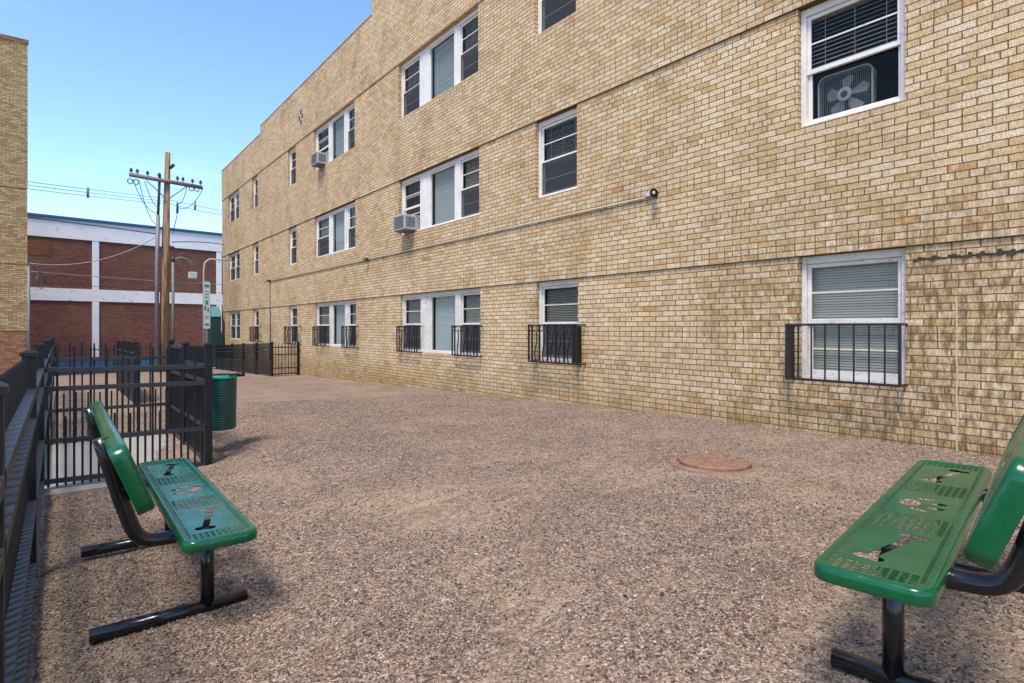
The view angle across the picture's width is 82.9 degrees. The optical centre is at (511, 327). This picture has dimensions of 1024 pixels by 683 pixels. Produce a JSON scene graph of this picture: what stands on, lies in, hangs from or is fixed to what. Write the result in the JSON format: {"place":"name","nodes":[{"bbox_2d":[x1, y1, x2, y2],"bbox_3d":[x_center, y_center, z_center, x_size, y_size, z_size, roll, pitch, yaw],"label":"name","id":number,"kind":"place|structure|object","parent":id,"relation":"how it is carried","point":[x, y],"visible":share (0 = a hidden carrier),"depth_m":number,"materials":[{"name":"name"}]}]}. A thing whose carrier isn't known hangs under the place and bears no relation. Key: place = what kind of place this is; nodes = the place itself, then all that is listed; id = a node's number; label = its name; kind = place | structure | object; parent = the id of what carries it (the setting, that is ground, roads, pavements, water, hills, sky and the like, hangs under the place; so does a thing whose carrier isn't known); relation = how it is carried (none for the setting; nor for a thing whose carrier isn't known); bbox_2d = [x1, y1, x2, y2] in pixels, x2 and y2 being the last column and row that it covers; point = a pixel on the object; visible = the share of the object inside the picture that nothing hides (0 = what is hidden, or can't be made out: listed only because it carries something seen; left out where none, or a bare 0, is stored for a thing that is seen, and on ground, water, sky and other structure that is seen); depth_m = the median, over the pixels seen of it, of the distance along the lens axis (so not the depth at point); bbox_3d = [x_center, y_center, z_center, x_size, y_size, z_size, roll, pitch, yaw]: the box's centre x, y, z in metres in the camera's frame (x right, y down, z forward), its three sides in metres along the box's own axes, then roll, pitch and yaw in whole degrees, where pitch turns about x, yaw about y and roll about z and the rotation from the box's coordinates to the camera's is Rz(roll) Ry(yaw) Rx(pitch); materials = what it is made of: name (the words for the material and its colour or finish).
{"place":"outdoors","nodes":[
{"label":"outdoors","id":0,"kind":"place"},
{"bbox_2d":[0,0,371,232],"label":"sky","id":1,"kind":"structure","parent":0,"point":[115,86],"materials":[{"name":"blue"}]},
{"bbox_2d":[26,365,1023,682],"bbox_3d":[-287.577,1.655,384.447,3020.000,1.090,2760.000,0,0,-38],"label":"ground","id":2,"kind":"structure","parent":0,"point":[258,387],"depth_m":3.08,"materials":[{"name":"brown gravel"}]},
{"bbox_2d":[0,34,29,373],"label":"yellow brick building","id":3,"kind":"structure","parent":2,"relation":"on","point":[14,305],"depth_m":20.97,"materials":[{"name":"brick"}]},
{"bbox_2d":[28,264,46,288],"bbox_3d":[-17.378,-1.855,21.254,0.540,0.916,0.058,0,0,-29],"label":"cable loop","id":4,"kind":"object","parent":3,"relation":"hanging from","point":[41,279],"visible":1,"depth_m":21.27,"materials":[{"name":"rubber"}]},
{"bbox_2d":[27,216,155,233],"bbox_3d":[-18.517,-4.175,22.205,8.445,0.692,0.040,0,0,-23],"label":"power line","id":5,"kind":"object","parent":3,"relation":"attached to","point":[89,224],"visible":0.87,"depth_m":22.95,"materials":[{"name":"rubber"}]},
{"bbox_2d":[28,185,160,200],"bbox_3d":[-21.646,-6.080,23.333,13.052,1.064,0.096,0,0,-23],"label":"power line","id":6,"kind":"object","parent":3,"relation":"attached to","point":[87,192],"visible":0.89,"depth_m":24.77,"materials":[{"name":"black rubber"}]},
{"bbox_2d":[28,181,160,197],"bbox_3d":[-21.671,-6.265,23.359,13.079,0.995,0.024,0,0,-22],"label":"power line","id":7,"kind":"object","parent":3,"relation":"attached to","point":[91,189],"visible":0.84,"depth_m":24.88,"materials":[{"name":"black rubber"}]},
{"bbox_2d":[31,189,160,203],"bbox_3d":[-21.610,-6.000,23.280,13.027,0.985,0.024,0,0,-23],"label":"power line","id":8,"kind":"object","parent":3,"relation":"attached to","point":[92,196],"visible":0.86,"depth_m":24.85,"materials":[{"name":"black rubber"}]},
{"bbox_2d":[0,343,44,682],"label":"picket fence","id":9,"kind":"object","parent":2,"relation":"on","point":[22,440],"visible":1,"depth_m":2.21,"materials":[{"name":"metal"}]},
{"bbox_2d":[44,336,54,478],"bbox_3d":[-8.232,0.968,10.332,0.076,1.604,13.657,0,0,-38],"label":"picket fence","id":10,"kind":"object","parent":2,"relation":"on","point":[47,376],"visible":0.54,"depth_m":7.53,"materials":[{"name":"metal"}]},
{"bbox_2d":[44,434,165,495],"bbox_3d":[-4.130,1.488,6.132,1.360,0.250,2.550,0,0,-38],"label":"concrete pad","id":11,"kind":"object","parent":2,"relation":"on","point":[86,486],"depth_m":5.90,"materials":[{"name":"grey concrete"}]},
{"bbox_2d":[41,339,174,444],"bbox_3d":[-4.895,0.857,7.089,1.344,1.429,0.076,0,0,-38],"label":"picket fence","id":12,"kind":"object","parent":11,"relation":"on","point":[111,407],"visible":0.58,"depth_m":7.05,"materials":[{"name":"metal"}]},
{"bbox_2d":[182,342,203,460],"bbox_3d":[-3.349,0.826,6.139,0.076,1.325,1.257,0,0,-38],"label":"picket fence","id":13,"kind":"object","parent":11,"relation":"on","point":[187,375],"visible":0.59,"depth_m":6.27,"materials":[{"name":"metal"}]},
{"bbox_2d":[213,372,244,430],"bbox_3d":[-3.037,0.762,6.077,0.377,0.596,0.385,0,0,-38],"label":"litter bin","id":14,"kind":"object","parent":13,"relation":"attached to","point":[224,399],"visible":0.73,"depth_m":5.97,"materials":[{"name":"green metal"}]},
{"bbox_2d":[27,212,222,366],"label":"brick hall","id":15,"kind":"structure","parent":2,"relation":"on","point":[76,314],"depth_m":31.47,"materials":[{"name":"red brick"}]},
{"bbox_2d":[116,340,137,403],"bbox_3d":[-8.335,0.971,12.523,0.076,1.417,4.076,0,0,-38],"label":"picket fence","id":16,"kind":"object","parent":2,"relation":"on","point":[133,346],"visible":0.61,"depth_m":11.70,"materials":[{"name":"metal"}]},
{"bbox_2d":[44,343,212,487],"bbox_3d":[-3.415,0.842,5.250,1.275,1.387,0.076,0,0,-38],"label":"picket fence","id":17,"kind":"object","parent":2,"relation":"on","point":[207,383],"visible":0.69,"depth_m":5.26,"materials":[{"name":"metal"}]},
{"bbox_2d":[54,344,215,375],"bbox_3d":[-15.468,1.352,24.209,5.754,1.318,0.076,0,0,-38],"label":"picket fence","id":18,"kind":"object","parent":2,"relation":"on","point":[113,349],"visible":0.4,"depth_m":23.40,"materials":[{"name":"metal"}]},
{"bbox_2d":[127,152,202,371],"bbox_3d":[-14.297,-2.557,23.983,2.710,9.389,0.468,0,0,-34],"label":"utility pole","id":19,"kind":"object","parent":2,"relation":"on","point":[165,295],"visible":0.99,"depth_m":23.86,"materials":[{"name":"wood"}]},
{"bbox_2d":[29,238,154,264],"bbox_3d":[-16.059,-3.038,22.476,4.062,1.449,0.029,0,0,-39],"label":"service drop","id":20,"kind":"object","parent":19,"relation":"attached to","point":[92,261],"visible":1,"depth_m":22.38,"materials":[{"name":"black rubber"}]},
{"bbox_2d":[171,200,221,210],"bbox_3d":[-15.028,-6.048,29.490,0.100,0.768,7.361,0,0,10],"label":"power line","id":21,"kind":"object","parent":19,"relation":"attached to","point":[195,205],"visible":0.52,"depth_m":27.95,"materials":[{"name":"black rubber"}]},
{"bbox_2d":[81,401,256,644],"bbox_3d":[-1.899,0.898,3.097,0.620,0.878,1.830,0,0,-38],"label":"park bench","id":22,"kind":"object","parent":2,"relation":"on","point":[128,480],"visible":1,"depth_m":2.64,"materials":[{"name":"green metal"}]},
{"bbox_2d":[170,344,181,438],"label":"fence gate","id":23,"kind":"structure","parent":2,"relation":"on","point":[174,377],"depth_m":7.15,"materials":[{"name":"metal"}]},
{"bbox_2d":[171,257,196,343],"bbox_3d":[-14.852,-0.554,26.276,1.022,5.303,0.280,0,0,-38],"label":"lamp post","id":24,"kind":"object","parent":2,"relation":"on","point":[192,275],"visible":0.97,"depth_m":26.02,"materials":[{"name":"metal"}]},
{"bbox_2d":[208,306,223,365],"bbox_3d":[-14.626,0.493,28.717,0.600,3.086,0.930,0,0,-38],"label":"entry enclosure","id":25,"kind":"object","parent":2,"relation":"on","point":[215,336],"visible":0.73,"depth_m":28.35,"materials":[{"name":"green metal"}]},
{"bbox_2d":[203,258,231,343],"bbox_3d":[-13.476,-0.639,26.526,1.187,5.035,0.076,0,0,-38],"label":"gooseneck pipe","id":26,"kind":"object","parent":2,"relation":"on","point":[204,281],"visible":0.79,"depth_m":26.18,"materials":[{"name":"grey metal"}]},
{"bbox_2d":[203,281,209,342],"bbox_3d":[-12.742,0.032,24.217,0.250,3.963,0.067,0,0,-30],"label":"parking sign","id":27,"kind":"object","parent":26,"relation":"attached to","point":[206,305],"visible":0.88,"depth_m":24.18,"materials":[{"name":"metal"}]},
{"bbox_2d":[216,342,273,376],"bbox_3d":[-10.553,1.241,22.528,0.089,1.536,8.589,0,0,-38],"label":"picket fence","id":28,"kind":"object","parent":2,"relation":"on","point":[232,357],"visible":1,"depth_m":21.88,"materials":[{"name":"metal"}]},
{"bbox_2d":[273,341,298,374],"bbox_3d":[-7.575,1.117,19.461,0.857,1.287,0.076,0,0,-38],"label":"picket fence","id":29,"kind":"object","parent":2,"relation":"on","point":[285,354],"visible":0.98,"depth_m":19.50,"materials":[{"name":"metal"}]},
{"bbox_2d":[221,0,1023,457],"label":"brick apartment building","id":30,"kind":"structure","parent":2,"relation":"on","point":[777,252],"depth_m":8.05,"materials":[{"name":"tan brick"},{"name":"glass"},{"name":"white paint"}]},
{"bbox_2d":[31,281,215,292],"bbox_3d":[-15.413,-1.691,25.583,0.018,0.138,9.795,0,0,26],"label":"service drop","id":31,"kind":"object","parent":30,"relation":"attached to","point":[115,287],"visible":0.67,"depth_m":23.66,"materials":[{"name":"rubber"}]},
{"bbox_2d":[31,271,225,284],"bbox_3d":[-15.412,-2.090,25.583,0.025,0.147,9.795,0,0,26],"label":"service drop","id":32,"kind":"object","parent":30,"relation":"attached to","point":[120,278],"visible":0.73,"depth_m":23.88,"materials":[{"name":"black rubber"}]},
{"bbox_2d":[172,241,223,244],"bbox_3d":[-14.223,-3.875,27.715,0.036,0.688,7.224,0,0,-1],"label":"power line","id":33,"kind":"object","parent":30,"relation":"attached to","point":[195,241],"visible":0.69,"depth_m":25.93,"materials":[{"name":"rubber"}]},
{"bbox_2d":[230,190,238,222],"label":"window","id":34,"kind":"structure","parent":30,"relation":"in","point":[234,214],"depth_m":27.30,"materials":[{"name":"white paint"}]},
{"bbox_2d":[230,310,239,339],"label":"window","id":35,"kind":"structure","parent":30,"relation":"in","point":[234,329],"depth_m":27.35,"materials":[{"name":"white paint"}]},
{"bbox_2d":[230,251,239,280],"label":"window","id":36,"kind":"structure","parent":30,"relation":"in","point":[235,271],"depth_m":27.13,"materials":[{"name":"white paint"}]},
{"bbox_2d":[254,243,257,274],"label":"window","id":37,"kind":"structure","parent":30,"relation":"in","point":[255,245],"depth_m":24.48,"materials":[{"name":"white paint"}]},
{"bbox_2d":[254,176,257,207],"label":"window","id":38,"kind":"structure","parent":30,"relation":"in","point":[256,178],"depth_m":24.40,"materials":[{"name":"white paint"}]},
{"bbox_2d":[254,309,258,340],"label":"window","id":39,"kind":"structure","parent":30,"relation":"in","point":[256,310],"depth_m":24.45,"materials":[{"name":"white paint"}]},
{"bbox_2d":[290,227,295,264],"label":"window","id":40,"kind":"structure","parent":30,"relation":"in","point":[292,249],"depth_m":20.61,"materials":[{"name":"white paint"}]},
{"bbox_2d":[290,147,295,185],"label":"window","id":41,"kind":"structure","parent":30,"relation":"in","point":[292,170],"depth_m":20.57,"materials":[{"name":"white paint"}]},
{"bbox_2d":[291,305,296,343],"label":"window","id":42,"kind":"structure","parent":30,"relation":"in","point":[293,307],"depth_m":20.63,"materials":[{"name":"white paint"}]},
{"bbox_2d":[311,152,328,170],"bbox_3d":[-5.901,-5.076,17.876,0.414,0.508,0.528,0,0,-38],"label":"air conditioner","id":43,"kind":"object","parent":30,"relation":"attached to","point":[319,160],"visible":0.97,"depth_m":17.69,"materials":[{"name":"metal"}]},
{"bbox_2d":[316,202,354,257],"bbox_3d":[-5.221,-2.859,17.353,0.170,1.315,3.256,0,0,-38],"label":"window","id":44,"kind":"structure","parent":30,"relation":"in","point":[325,244],"depth_m":17.51,"materials":[{"name":"white paint"}]},
{"bbox_2d":[316,102,354,169],"bbox_3d":[-5.231,-5.639,17.345,0.170,1.315,3.256,0,0,-38],"label":"window","id":45,"kind":"structure","parent":30,"relation":"in","point":[349,135],"depth_m":17.29,"materials":[{"name":"white paint"}]},
{"bbox_2d":[317,299,355,347],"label":"window","id":46,"kind":"structure","parent":30,"relation":"in","point":[330,331],"depth_m":17.55,"materials":[{"name":"white paint"}]},
{"bbox_2d":[394,214,419,238],"bbox_3d":[-2.441,-2.321,13.447,0.414,0.508,0.528,0,0,-38],"label":"air conditioner","id":47,"kind":"object","parent":30,"relation":"attached to","point":[405,223],"visible":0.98,"depth_m":13.26,"materials":[{"name":"metal"}]},
{"bbox_2d":[402,8,477,116],"bbox_3d":[-1.578,-5.639,12.668,0.170,1.315,3.346,0,0,-38],"label":"window","id":48,"kind":"structure","parent":30,"relation":"in","point":[465,65],"depth_m":12.70,"materials":[{"name":"white paint"}]},
{"bbox_2d":[402,149,478,234],"bbox_3d":[-1.568,-2.859,12.676,0.170,1.315,3.346,0,0,-38],"label":"window","id":49,"kind":"structure","parent":30,"relation":"in","point":[466,200],"depth_m":12.56,"materials":[{"name":"white paint"}]},
{"bbox_2d":[403,288,479,355],"bbox_3d":[-1.557,-0.109,12.684,0.170,1.345,3.346,0,0,-38],"label":"window","id":50,"kind":"structure","parent":30,"relation":"in","point":[425,333],"depth_m":12.74,"materials":[{"name":"white paint"}]},
{"bbox_2d":[270,197,645,341],"bbox_3d":[-3.751,-0.258,15.238,0.046,3.115,18.236,0,0,-38],"label":"conduit","id":51,"kind":"object","parent":30,"relation":"attached to","point":[603,207],"visible":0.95,"depth_m":10.98,"materials":[{"name":"metal"}]},
{"bbox_2d":[538,0,575,33],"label":"window","id":52,"kind":"structure","parent":30,"relation":"in","point":[550,12],"depth_m":9.72,"materials":[{"name":"white paint"}]},
{"bbox_2d":[539,107,576,197],"bbox_3d":[0.814,-2.859,9.626,0.170,1.315,1.006,0,0,-38],"label":"window","id":53,"kind":"structure","parent":30,"relation":"in","point":[558,174],"depth_m":9.66,"materials":[{"name":"white paint"}]},
{"bbox_2d":[539,279,577,361],"bbox_3d":[0.825,-0.109,9.634,0.170,1.345,1.006,0,0,-38],"label":"window","id":54,"kind":"structure","parent":30,"relation":"in","point":[569,283],"depth_m":9.72,"materials":[{"name":"white paint"}]},
{"bbox_2d":[645,189,657,197],"bbox_3d":[1.920,-1.819,7.906,0.152,0.121,0.290,0,0,-2],"label":"security light","id":55,"kind":"object","parent":30,"relation":"attached to","point":[653,193],"visible":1,"depth_m":7.79,"materials":[{"name":"white paint"}]},
{"bbox_2d":[818,63,875,117],"bbox_3d":[3.592,-2.495,6.231,0.118,0.522,0.562,0,0,-38],"label":"box fan","id":56,"kind":"object","parent":30,"relation":"in","point":[844,93],"visible":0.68,"depth_m":6.20,"materials":[{"name":"plastic"}]},
{"bbox_2d":[801,0,904,127],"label":"window","id":57,"kind":"structure","parent":30,"relation":"in","point":[829,8],"depth_m":6.21,"materials":[{"name":"white paint"}]},
{"bbox_2d":[802,248,905,383],"bbox_3d":[3.588,-0.109,6.095,0.170,1.345,1.026,0,0,-38],"label":"window","id":58,"kind":"structure","parent":30,"relation":"in","point":[887,257],"depth_m":6.12,"materials":[{"name":"white paint"}]},
{"bbox_2d":[669,453,757,474],"bbox_3d":[1.689,1.139,4.795,0.709,0.093,0.705,0,0,-38],"label":"manhole cover","id":59,"kind":"object","parent":2,"relation":"on","point":[716,463],"visible":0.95,"depth_m":4.70,"materials":[{"name":"metal"}]},
{"bbox_2d":[814,414,1023,682],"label":"park bench","id":60,"kind":"object","parent":2,"relation":"on","point":[1000,514],"visible":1,"depth_m":1.78,"materials":[{"name":"green metal"}]}
]}

